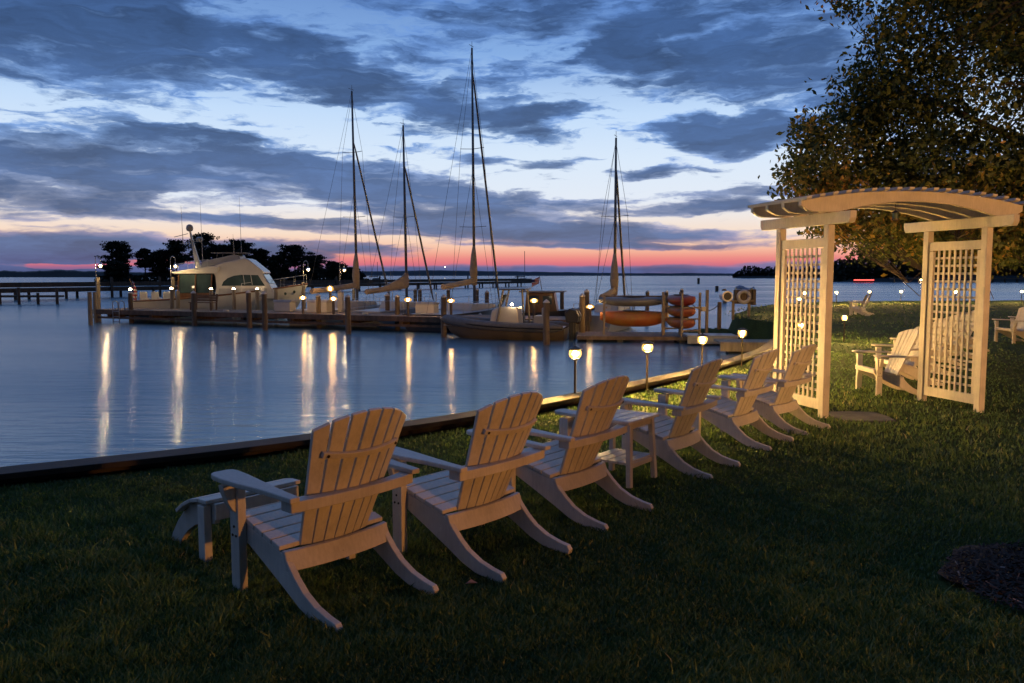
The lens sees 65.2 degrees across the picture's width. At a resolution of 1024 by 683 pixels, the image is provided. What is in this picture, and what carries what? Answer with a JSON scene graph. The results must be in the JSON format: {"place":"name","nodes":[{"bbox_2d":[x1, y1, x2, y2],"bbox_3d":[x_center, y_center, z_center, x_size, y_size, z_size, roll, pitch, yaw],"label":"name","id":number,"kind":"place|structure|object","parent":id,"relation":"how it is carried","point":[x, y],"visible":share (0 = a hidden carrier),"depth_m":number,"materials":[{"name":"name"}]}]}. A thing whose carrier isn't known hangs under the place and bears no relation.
{"place":"outdoors","nodes":[
{"label":"outdoors","id":0,"kind":"place"},
{"bbox_2d":[0,270,301,276],"bbox_3d":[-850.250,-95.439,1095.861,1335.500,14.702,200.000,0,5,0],"label":"hills","id":1,"kind":"structure","parent":0,"point":[55,273],"depth_m":1004.41,"materials":[{"name":"green plant"}]},
{"bbox_2d":[0,276,1023,466],"bbox_3d":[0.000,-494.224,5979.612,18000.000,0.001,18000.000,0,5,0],"label":"water","id":2,"kind":"structure","parent":0,"point":[74,384],"depth_m":25.01,"materials":[{"name":"blue liquid"}]},
{"bbox_2d":[0,288,63,303],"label":"finger pier","id":3,"kind":"structure","parent":2,"relation":"on","point":[38,296],"depth_m":77.59,"materials":[{"name":"brown wood"}]},
{"bbox_2d":[87,292,92,324],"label":"mooring piling","id":4,"kind":"object","parent":2,"relation":"in","point":[90,311],"visible":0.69,"depth_m":45.04,"materials":[{"name":"brown wood"}]},
{"bbox_2d":[93,292,98,322],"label":"mooring piling","id":5,"kind":"object","parent":2,"relation":"in","point":[95,308],"visible":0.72,"depth_m":47.41,"materials":[{"name":"brown wood"}]},
{"bbox_2d":[95,277,101,321],"bbox_3d":[-25.068,-2.013,48.519,0.285,3.788,0.288,0,4,-3],"label":"dock piling","id":6,"kind":"object","parent":2,"relation":"in","point":[98,294],"visible":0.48,"depth_m":48.38,"materials":[{"name":"brown wood"}]},
{"bbox_2d":[128,291,133,322],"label":"mooring piling","id":7,"kind":"object","parent":2,"relation":"in","point":[130,300],"visible":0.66,"depth_m":46.90,"materials":[{"name":"brown wood"}]},
{"bbox_2d":[170,290,174,321],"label":"mooring piling","id":8,"kind":"object","parent":2,"relation":"in","point":[171,299],"visible":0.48,"depth_m":47.89,"materials":[{"name":"brown wood"}]},
{"bbox_2d":[176,291,179,320],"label":"mooring piling","id":9,"kind":"object","parent":2,"relation":"in","point":[177,299],"visible":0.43,"depth_m":49.47,"materials":[{"name":"brown wood"}]},
{"bbox_2d":[191,291,196,325],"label":"mooring piling","id":10,"kind":"object","parent":2,"relation":"in","point":[193,309],"visible":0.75,"depth_m":44.15,"materials":[{"name":"brown wood"}]},
{"bbox_2d":[129,202,307,319],"bbox_3d":[-18.869,-5.146,51.589,11.148,8.610,3.348,-1,5,-7],"label":"cabin cruiser","id":11,"kind":"object","parent":2,"relation":"on","point":[240,273],"visible":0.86,"depth_m":50.63,"materials":[{"name":"white paint"}]},
{"bbox_2d":[180,274,210,292],"bbox_3d":[-19.919,-3.645,50.390,1.879,1.155,0.019,-1,5,-7],"label":"aft window","id":12,"kind":"structure","parent":11,"relation":"in","point":[187,281],"depth_m":50.37,"materials":[{"name":"green glass"}]},
{"bbox_2d":[196,274,215,291],"bbox_3d":[-20.206,-3.840,52.727,1.879,1.155,0.019,-1,5,-7],"label":"aft window","id":13,"kind":"structure","parent":11,"relation":"in","point":[213,276],"depth_m":52.77,"materials":[{"name":"glass"}]},
{"bbox_2d":[221,274,264,285],"bbox_3d":[-17.027,-3.899,50.692,2.716,0.810,0.042,-1,5,-7],"label":"side window","id":14,"kind":"structure","parent":11,"relation":"in","point":[235,280],"depth_m":50.70,"materials":[{"name":"green glass"}]},
{"bbox_2d":[232,290,236,319],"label":"mooring piling","id":15,"kind":"object","parent":2,"relation":"in","point":[234,301],"visible":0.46,"depth_m":49.48,"materials":[{"name":"brown wood"}]},
{"bbox_2d":[246,290,252,327],"bbox_3d":[-13.986,-1.348,42.599,0.294,2.786,0.298,-3,5,-23],"label":"mooring piling","id":16,"kind":"object","parent":2,"relation":"in","point":[249,308],"visible":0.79,"depth_m":42.47,"materials":[{"name":"brown wood"}]},
{"bbox_2d":[255,290,259,309],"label":"mooring piling","id":17,"kind":"object","parent":2,"relation":"in","point":[257,299],"visible":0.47,"depth_m":50.01,"materials":[{"name":"brown wood"}]},
{"bbox_2d":[261,291,267,329],"bbox_3d":[-12.681,-1.212,41.055,0.294,2.753,0.298,-4,6,-39],"label":"mooring piling","id":18,"kind":"object","parent":2,"relation":"in","point":[264,313],"visible":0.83,"depth_m":40.93,"materials":[{"name":"brown wood"}]},
{"bbox_2d":[0,276,531,299],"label":"pier","id":19,"kind":"structure","parent":2,"relation":"on","point":[78,287],"depth_m":106.12,"materials":[{"name":"brown wood"}]},
{"bbox_2d":[316,294,321,327],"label":"mooring piling","id":20,"kind":"object","parent":2,"relation":"in","point":[318,304],"visible":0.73,"depth_m":42.47,"materials":[{"name":"brown wood"}]},
{"bbox_2d":[92,300,578,327],"bbox_3d":[-10.718,-1.306,43.386,29.644,1.655,3.095,2,5,22],"label":"dock","id":21,"kind":"object","parent":2,"relation":"on","point":[357,318],"visible":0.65,"depth_m":42.98,"materials":[{"name":"wood"}]},
{"bbox_2d":[188,294,217,310],"bbox_3d":[-17.919,-2.293,46.477,1.700,0.956,0.630,2,5,22],"label":"dock bench","id":22,"kind":"object","parent":21,"relation":"on","point":[211,298],"visible":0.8,"depth_m":46.52,"materials":[{"name":"brown wood"}]},
{"bbox_2d":[273,300,296,311],"bbox_3d":[-12.765,-2.017,44.975,1.200,0.648,0.605,2,5,22],"label":"dock box","id":23,"kind":"object","parent":21,"relation":"on","point":[285,305],"visible":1,"depth_m":44.73,"materials":[{"name":"grey paint"}]},
{"bbox_2d":[306,299,331,312],"bbox_3d":[-10.583,-1.968,44.086,1.400,0.698,0.664,2,5,22],"label":"dock box","id":24,"kind":"object","parent":21,"relation":"on","point":[326,306],"visible":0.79,"depth_m":43.85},
{"bbox_2d":[330,296,336,313],"bbox_3d":[-9.274,-1.895,41.551,0.388,0.972,0.378,0,5,0],"label":"dock bollard lamp","id":25,"kind":"object","parent":21,"relation":"on","point":[333,298],"visible":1,"depth_m":41.49,"materials":[{"name":"brown metal"}]},
{"bbox_2d":[337,290,343,311],"bbox_3d":[-9.442,-2.234,44.138,0.340,1.220,0.300,2,5,22],"label":"power pedestal","id":26,"kind":"object","parent":21,"relation":"on","point":[340,300],"visible":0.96,"depth_m":44.04,"materials":[{"name":"grey paint"}]},
{"bbox_2d":[414,302,439,314],"bbox_3d":[-4.430,-1.744,41.693,1.200,0.648,0.604,2,5,22],"label":"dock box","id":27,"kind":"object","parent":21,"relation":"on","point":[421,307],"visible":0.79,"depth_m":41.45,"materials":[{"name":"grey paint"}]},
{"bbox_2d":[287,88,392,325],"bbox_3d":[-9.777,-8.126,48.460,3.261,14.607,9.627,2,5,22],"label":"sailboat","id":28,"kind":"object","parent":2,"relation":"on","point":[355,284],"visible":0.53,"depth_m":48.68,"materials":[{"name":"grey paint"}]},
{"bbox_2d":[345,294,350,333],"bbox_3d":[-7.845,-0.953,38.293,0.298,2.624,0.294,-2,5,-16],"label":"mooring piling","id":29,"kind":"object","parent":2,"relation":"in","point":[347,315],"visible":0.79,"depth_m":38.17,"materials":[{"name":"brown wood"}]},
{"bbox_2d":[385,293,389,310],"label":"mooring piling","id":30,"kind":"object","parent":2,"relation":"in","point":[387,303],"visible":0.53,"depth_m":44.55,"materials":[{"name":"brown wood"}]},
{"bbox_2d":[350,122,436,326],"bbox_3d":[-6.495,-6.864,47.116,2.945,12.314,8.627,2,5,22],"label":"sailboat","id":31,"kind":"object","parent":2,"relation":"on","point":[402,282],"visible":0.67,"depth_m":47.04,"materials":[{"name":"grey paint"}]},
{"bbox_2d":[394,294,399,329],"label":"mooring piling","id":32,"kind":"object","parent":2,"relation":"in","point":[397,304],"visible":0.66,"depth_m":41.29,"materials":[{"name":"brown wood"}]},
{"bbox_2d":[441,294,446,336],"bbox_3d":[-3.105,-0.815,36.453,0.298,2.688,0.294,4,6,43],"label":"mooring piling","id":33,"kind":"object","parent":2,"relation":"in","point":[443,313],"visible":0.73,"depth_m":36.32,"materials":[{"name":"brown wood"}]},
{"bbox_2d":[402,44,505,331],"bbox_3d":[-2.363,-8.507,44.370,3.513,16.045,10.427,2,5,22],"label":"sailboat","id":34,"kind":"object","parent":2,"relation":"on","point":[466,308],"visible":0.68,"depth_m":44.46,"materials":[{"name":"paint"}]},
{"bbox_2d":[440,288,581,340],"bbox_3d":[-0.187,-1.072,35.588,6.469,2.580,2.510,1,5,12],"label":"motorboat","id":35,"kind":"object","parent":2,"relation":"on","point":[505,322],"visible":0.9,"depth_m":34.95,"materials":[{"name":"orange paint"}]},
{"bbox_2d":[543,299,549,344],"bbox_3d":[1.389,-0.436,32.310,0.294,2.537,0.298,-4,6,-44],"label":"mooring piling","id":36,"kind":"object","parent":2,"relation":"in","point":[546,326],"visible":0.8,"depth_m":32.19,"materials":[{"name":"brown wood"}]},
{"bbox_2d":[519,276,594,315],"bbox_3d":[2.456,-2.047,44.169,4.400,3.103,1.900,1,5,8],"label":"cabin boat","id":37,"kind":"object","parent":2,"relation":"on","point":[541,296],"visible":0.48,"depth_m":43.62,"materials":[{"name":"paint"}]},
{"bbox_2d":[579,293,584,332],"bbox_3d":[3.151,-0.786,35.869,0.294,2.774,0.298,-1,5,-5],"label":"mooring piling","id":38,"kind":"object","parent":2,"relation":"in","point":[582,312],"visible":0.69,"depth_m":35.73,"materials":[{"name":"brown wood"}]},
{"bbox_2d":[584,289,589,330],"bbox_3d":[3.641,-1.084,38.943,0.298,2.958,0.294,-4,5,-35],"label":"mooring piling","id":39,"kind":"object","parent":2,"relation":"in","point":[587,323],"visible":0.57,"depth_m":38.80,"materials":[{"name":"brown wood"}]},
{"bbox_2d":[573,135,634,332],"bbox_3d":[5.337,-5.690,42.252,2.629,10.781,7.627,2,5,22],"label":"sailboat","id":40,"kind":"object","parent":2,"relation":"on","point":[596,323],"visible":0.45,"depth_m":42.40,"materials":[{"name":"grey paint"}]},
{"bbox_2d":[577,331,687,342],"bbox_3d":[5.312,-0.128,34.850,4.914,0.388,2.860,0,5,6],"label":"dock","id":41,"kind":"object","parent":2,"relation":"on","point":[589,336],"visible":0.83,"depth_m":33.67,"materials":[{"name":"brown wood"}]},
{"bbox_2d":[586,304,593,321],"bbox_3d":[3.406,-1.254,34.949,0.388,0.788,0.378,0,5,0],"label":"dock bollard lamp","id":42,"kind":"object","parent":41,"relation":"on","point":[589,306],"visible":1,"depth_m":34.89,"materials":[{"name":"brown metal"}]},
{"bbox_2d":[603,295,667,334],"bbox_3d":[5.331,-1.168,34.758,2.730,1.700,0.950,0,5,6],"label":"kayak rack","id":43,"kind":"object","parent":41,"relation":"on","point":[604,326],"visible":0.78,"depth_m":34.47,"materials":[{"name":"brown wood"}]},
{"bbox_2d":[598,296,667,306],"bbox_3d":[5.262,-1.736,34.723,3.000,0.433,0.824,0,5,6],"label":"kayak","id":44,"kind":"object","parent":43,"relation":"on","point":[636,301],"visible":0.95,"depth_m":34.47,"materials":[{"name":"grey plastic"}]},
{"bbox_2d":[600,310,668,326],"bbox_3d":[5.312,-0.996,34.779,2.950,0.709,0.924,0,5,6],"label":"kayak","id":45,"kind":"object","parent":43,"relation":"on","point":[635,318],"visible":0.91,"depth_m":34.49,"materials":[{"name":"orange plastic"}]},
{"bbox_2d":[661,292,700,337],"bbox_3d":[7.068,-1.125,33.388,0.915,1.850,1.648,-2,5,-20],"label":"kayak stand","id":46,"kind":"object","parent":41,"relation":"on","point":[680,331],"visible":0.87,"depth_m":32.81,"materials":[{"name":"brown wood"}]},
{"bbox_2d":[666,316,695,328],"bbox_3d":[7.056,-0.785,33.450,0.864,0.482,2.200,-2,5,-18],"label":"kayak","id":47,"kind":"object","parent":46,"relation":"on","point":[674,321],"visible":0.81,"depth_m":32.99,"materials":[{"name":"orange plastic"}]},
{"bbox_2d":[667,294,695,305],"bbox_3d":[7.056,-1.721,33.372,0.864,0.482,2.200,-2,5,-18],"label":"kayak","id":48,"kind":"object","parent":46,"relation":"on","point":[675,299],"visible":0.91,"depth_m":32.87,"materials":[{"name":"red plastic"}]},
{"bbox_2d":[667,305,695,317],"bbox_3d":[7.056,-1.253,33.411,0.864,0.482,2.200,-2,5,-18],"label":"kayak","id":49,"kind":"object","parent":46,"relation":"on","point":[675,310],"visible":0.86,"depth_m":32.92,"materials":[{"name":"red plastic"}]},
{"bbox_2d":[701,290,708,332],"bbox_3d":[8.314,-0.882,34.536,0.329,2.677,0.160,0,5,0],"label":"wooden post","id":50,"kind":"object","parent":2,"relation":"in","point":[706,308],"visible":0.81,"depth_m":34.45,"materials":[{"name":"brown wood"}]},
{"bbox_2d":[683,333,737,344],"bbox_3d":[8.085,0.051,32.730,2.000,0.685,1.430,0,5,4],"label":"floating dock","id":51,"kind":"object","parent":2,"relation":"on","point":[692,338],"visible":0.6,"depth_m":32.07,"materials":[{"name":"grey paint"}]},
{"bbox_2d":[713,339,770,352],"bbox_3d":[8.786,0.325,29.323,2.538,0.705,1.430,0,5,4],"label":"floating dock","id":52,"kind":"object","parent":2,"relation":"on","point":[732,345],"visible":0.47,"depth_m":28.67,"materials":[{"name":"brown wood"}]},
{"bbox_2d":[733,276,819,277],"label":"islet","id":53,"kind":"object","parent":2,"relation":"in","point":[767,277],"visible":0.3,"depth_m":720.06,"materials":[{"name":"green plant"}]},
{"bbox_2d":[732,265,819,276],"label":"woods","id":54,"kind":"object","parent":53,"relation":"on","point":[755,271],"visible":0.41,"depth_m":727.61,"materials":[{"name":"plant"}]},
{"bbox_2d":[890,276,1023,282],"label":"jetty","id":55,"kind":"object","parent":2,"relation":"on","point":[956,278],"visible":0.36,"depth_m":297.58,"materials":[{"name":"brown wood"}]},
{"bbox_2d":[0,300,1023,682],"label":"lawn","id":56,"kind":"structure","parent":0,"point":[756,326],"depth_m":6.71,"materials":[{"name":"plant"}]},
{"bbox_2d":[172,478,299,561],"bbox_3d":[-1.711,1.047,4.912,0.577,0.369,0.622,4,6,41],"label":"footstool","id":57,"kind":"object","parent":56,"relation":"on","point":[204,513],"visible":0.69,"depth_m":4.66,"materials":[{"name":"white wood"}]},
{"bbox_2d":[211,407,438,633],"bbox_3d":[-0.919,0.800,4.129,0.894,0.999,0.912,4,6,41],"label":"adirondack chair","id":58,"kind":"object","parent":56,"relation":"on","point":[330,515],"visible":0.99,"depth_m":4.00,"materials":[{"name":"white wood"}]},
{"bbox_2d":[0,338,773,483],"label":"bulkhead","id":59,"kind":"object","parent":56,"relation":"on","point":[49,470],"visible":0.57,"depth_m":7.18,"materials":[{"name":"brown wood"}]},
{"bbox_2d":[568,345,581,392],"bbox_3d":[0.873,0.452,11.075,0.207,0.800,0.202,0,5,0],"label":"path lamp","id":60,"kind":"object","parent":59,"relation":"on","point":[576,349],"visible":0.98,"depth_m":11.02,"materials":[{"name":"white metal"}]},
{"bbox_2d":[387,391,571,581],"bbox_3d":[-0.183,0.766,4.798,0.894,0.999,0.912,4,6,40],"label":"adirondack chair","id":61,"kind":"object","parent":56,"relation":"on","point":[477,489],"visible":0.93,"depth_m":4.66,"materials":[{"name":"white wood"}]},
{"bbox_2d":[509,375,653,531],"bbox_3d":[0.468,0.713,5.720,0.894,0.999,0.912,4,6,39],"label":"adirondack chair","id":62,"kind":"object","parent":56,"relation":"on","point":[571,459],"visible":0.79,"depth_m":5.56,"materials":[{"name":"white wood"}]},
{"bbox_2d":[597,409,658,487],"bbox_3d":[0.889,0.863,6.563,0.462,0.535,0.470,4,6,37],"label":"side table","id":63,"kind":"object","parent":56,"relation":"on","point":[628,457],"visible":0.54,"depth_m":6.51,"materials":[{"name":"white wood"}]},
{"bbox_2d":[641,340,653,390],"bbox_3d":[2.066,0.376,12.223,0.207,0.800,0.202,0,5,0],"label":"path lamp","id":64,"kind":"object","parent":56,"relation":"on","point":[646,343],"visible":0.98,"depth_m":12.17,"materials":[{"name":"white glass"}]},
{"bbox_2d":[620,359,740,478],"bbox_3d":[1.509,0.630,7.168,0.894,0.999,0.912,4,6,37],"label":"adirondack chair","id":65,"kind":"object","parent":56,"relation":"on","point":[680,431],"visible":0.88,"depth_m":7.01,"materials":[{"name":"white wood"}]},
{"bbox_2d":[697,333,707,364],"bbox_3d":[3.319,0.251,13.969,0.207,0.800,0.202,0,5,0],"label":"path lamp","id":66,"kind":"object","parent":56,"relation":"on","point":[702,336],"visible":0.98,"depth_m":13.91,"materials":[{"name":"white glass"}]},
{"bbox_2d":[719,285,755,319],"bbox_3d":[9.995,-1.726,35.441,1.574,1.527,0.811,0,5,0],"label":"life ring station","id":67,"kind":"object","parent":56,"relation":"on","point":[746,296],"visible":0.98,"depth_m":35.31,"materials":[{"name":"brown wood"}]},
{"bbox_2d":[686,349,793,450],"bbox_3d":[2.429,0.557,8.432,0.894,0.999,0.912,4,6,39],"label":"adirondack chair","id":68,"kind":"object","parent":56,"relation":"on","point":[726,407],"visible":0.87,"depth_m":8.28,"materials":[{"name":"white wood"}]},
{"bbox_2d":[737,327,746,365],"bbox_3d":[4.533,0.121,15.764,0.207,0.800,0.202,0,5,0],"label":"path lamp","id":69,"kind":"object","parent":56,"relation":"on","point":[742,330],"visible":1,"depth_m":15.72,"materials":[{"name":"white glass"}]},
{"bbox_2d":[731,344,830,434],"bbox_3d":[3.144,0.509,9.288,0.894,0.999,0.912,4,6,43],"label":"adirondack chair","id":70,"kind":"object","parent":56,"relation":"on","point":[781,400],"visible":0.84,"depth_m":9.13,"materials":[{"name":"white wood"}]},
{"bbox_2d":[841,314,848,341],"bbox_3d":[9.074,-0.361,21.845,0.207,0.800,0.202,0,5,0],"label":"path lamp","id":71,"kind":"object","parent":56,"relation":"on","point":[844,317],"visible":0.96,"depth_m":21.80,"materials":[{"name":"white glass"}]},
{"bbox_2d":[849,294,870,315],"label":"adirondack chair","id":72,"kind":"object","parent":56,"relation":"on","point":[855,309],"visible":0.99,"depth_m":35.82,"materials":[{"name":"white wood"}]},
{"bbox_2d":[829,411,895,421],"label":"paving slab","id":73,"kind":"structure","parent":56,"relation":"on","point":[857,415],"depth_m":10.11,"materials":[{"name":"stone"}]},
{"bbox_2d":[853,293,873,314],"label":"adirondack chair","id":74,"kind":"object","parent":56,"relation":"on","point":[863,307],"visible":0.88,"depth_m":37.00,"materials":[{"name":"white wood"}]},
{"bbox_2d":[748,187,1023,417],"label":"garden arbor","id":75,"kind":"object","parent":56,"relation":"on","point":[944,209],"visible":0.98,"depth_m":10.65,"materials":[{"name":"white wood"}]},
{"bbox_2d":[891,204,899,220],"bbox_3d":[5.121,-1.744,10.686,0.110,0.255,0.110,0,5,0],"label":"hanging lantern","id":76,"kind":"object","parent":75,"relation":"hanging from","point":[895,215],"visible":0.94,"depth_m":10.66,"materials":[{"name":"brown metal"}]},
{"bbox_2d":[852,329,927,395],"bbox_3d":[5.897,0.304,12.422,0.894,0.999,0.912,0,5,-1],"label":"adirondack chair","id":77,"kind":"object","parent":56,"relation":"on","point":[898,357],"visible":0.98,"depth_m":12.37,"materials":[{"name":"beige wood"}]},
{"bbox_2d":[758,0,1023,298],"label":"maple tree","id":78,"kind":"object","parent":56,"relation":"on","point":[918,163],"visible":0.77,"depth_m":14.73,"materials":[{"name":"green plant"}]},
{"bbox_2d":[871,326,942,385],"bbox_3d":[6.717,0.210,13.561,0.894,0.999,0.912,0,5,0],"label":"adirondack chair","id":79,"kind":"object","parent":56,"relation":"on","point":[909,370],"visible":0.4,"depth_m":13.56,"materials":[{"name":"beige wood"}]},
{"bbox_2d":[890,321,953,373],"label":"adirondack chair","id":80,"kind":"object","parent":56,"relation":"on","point":[933,331],"visible":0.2,"depth_m":14.83,"materials":[{"name":"beige wood"}]},
{"bbox_2d":[931,316,965,365],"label":"adirondack chair","id":81,"kind":"object","parent":56,"relation":"on","point":[943,340],"visible":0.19,"depth_m":16.18,"materials":[{"name":"beige wood"}]},
{"bbox_2d":[947,314,971,358],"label":"adirondack chair","id":82,"kind":"object","parent":56,"relation":"on","point":[959,334],"visible":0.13,"depth_m":17.61,"materials":[{"name":"beige wood"}]},
{"bbox_2d":[958,310,989,351],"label":"adirondack chair","id":83,"kind":"object","parent":56,"relation":"on","point":[971,327],"visible":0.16,"depth_m":19.30,"materials":[{"name":"beige wood"}]},
{"bbox_2d":[937,539,1023,611],"bbox_3d":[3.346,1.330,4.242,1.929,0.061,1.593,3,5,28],"label":"mulch bed","id":84,"kind":"object","parent":56,"relation":"on","point":[940,572],"visible":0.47,"depth_m":4.58,"materials":[{"name":"brown plant"}]},
{"bbox_2d":[992,307,1023,343],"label":"adirondack chair","id":85,"kind":"object","parent":56,"relation":"on","point":[1017,328],"visible":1,"depth_m":21.79,"materials":[{"name":"white wood"}]},
{"bbox_2d":[0,0,1023,272],"label":"sky","id":86,"kind":"structure","parent":0,"point":[120,119],"materials":[{"name":"blue"}]},
{"bbox_2d":[361,270,1009,275],"bbox_3d":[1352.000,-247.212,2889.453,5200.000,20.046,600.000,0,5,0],"label":"hills","id":87,"kind":"structure","parent":0,"point":[451,273],"depth_m":2611.97,"materials":[{"name":"plant"}]},
{"bbox_2d":[688,328,731,332],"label":"shore","id":88,"kind":"structure","parent":0,"point":[715,330],"depth_m":34.97,"materials":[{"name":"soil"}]},
{"bbox_2d":[717,302,721,329],"bbox_3d":[9.078,-0.659,35.069,0.177,2.144,0.175,0,5,0],"label":"wooden post","id":89,"kind":"object","parent":88,"relation":"on","point":[719,307],"visible":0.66,"depth_m":34.96,"materials":[{"name":"brown wood"}]},
{"bbox_2d":[840,275,1023,281],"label":"shore","id":90,"kind":"structure","parent":0,"point":[887,279],"depth_m":331.46,"materials":[{"name":"green plant"}]},
{"bbox_2d":[833,252,1023,281],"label":"treeline","id":91,"kind":"object","parent":90,"relation":"on","point":[842,271],"visible":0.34,"depth_m":336.87,"materials":[{"name":"plant"}]},
{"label":"island","id":92,"kind":"structure","parent":0,"visible":0},
{"bbox_2d":[94,240,133,280],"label":"tree","id":93,"kind":"object","parent":92,"relation":"on","point":[119,251],"visible":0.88,"depth_m":250.40,"materials":[{"name":"green plant"}]},
{"bbox_2d":[96,260,131,281],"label":"tree","id":94,"kind":"object","parent":92,"relation":"on","point":[115,269],"visible":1,"depth_m":242.45,"materials":[{"name":"green plant"}]},
{"bbox_2d":[134,248,159,280],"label":"tree","id":95,"kind":"object","parent":92,"relation":"on","point":[147,260],"visible":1,"depth_m":251.91,"materials":[{"name":"green plant"}]},
{"bbox_2d":[144,250,174,280],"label":"tree","id":96,"kind":"object","parent":92,"relation":"on","point":[161,266],"visible":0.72,"depth_m":256.86,"materials":[{"name":"green plant"}]},
{"bbox_2d":[154,239,193,280],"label":"tree","id":97,"kind":"object","parent":92,"relation":"on","point":[174,249],"visible":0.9,"depth_m":254.01,"materials":[{"name":"green plant"}]},
{"bbox_2d":[181,232,223,262],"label":"tree","id":98,"kind":"object","parent":92,"relation":"on","point":[204,244],"visible":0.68,"depth_m":241.51,"materials":[{"name":"green plant"}]},
{"bbox_2d":[94,269,369,283],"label":"undergrowth","id":99,"kind":"object","parent":92,"relation":"on","point":[138,278],"visible":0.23,"depth_m":254.35,"materials":[{"name":"plant"}]},
{"bbox_2d":[217,239,255,259],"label":"tree","id":100,"kind":"object","parent":92,"relation":"on","point":[243,244],"visible":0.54,"depth_m":243.70,"materials":[{"name":"green plant"}]},
{"bbox_2d":[251,248,271,267],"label":"tree","id":101,"kind":"object","parent":92,"relation":"on","point":[261,257],"visible":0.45,"depth_m":248.69,"materials":[{"name":"green plant"}]},
{"bbox_2d":[263,255,291,279],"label":"tree","id":102,"kind":"object","parent":92,"relation":"on","point":[278,266],"visible":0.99,"depth_m":247.36,"materials":[{"name":"green plant"}]},
{"bbox_2d":[275,244,312,275],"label":"tree","id":103,"kind":"object","parent":92,"relation":"on","point":[293,255],"visible":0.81,"depth_m":257.46,"materials":[{"name":"green plant"}]},
{"bbox_2d":[294,252,326,278],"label":"tree","id":104,"kind":"object","parent":92,"relation":"on","point":[310,260],"visible":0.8,"depth_m":253.50,"materials":[{"name":"green plant"}]},
{"bbox_2d":[314,260,351,283],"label":"tree","id":105,"kind":"object","parent":92,"relation":"on","point":[331,271],"visible":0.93,"depth_m":241.20,"materials":[{"name":"green plant"}]},
{"bbox_2d":[344,267,365,279],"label":"tree","id":106,"kind":"object","parent":92,"relation":"on","point":[349,269],"visible":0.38,"depth_m":255.35,"materials":[{"name":"green plant"}]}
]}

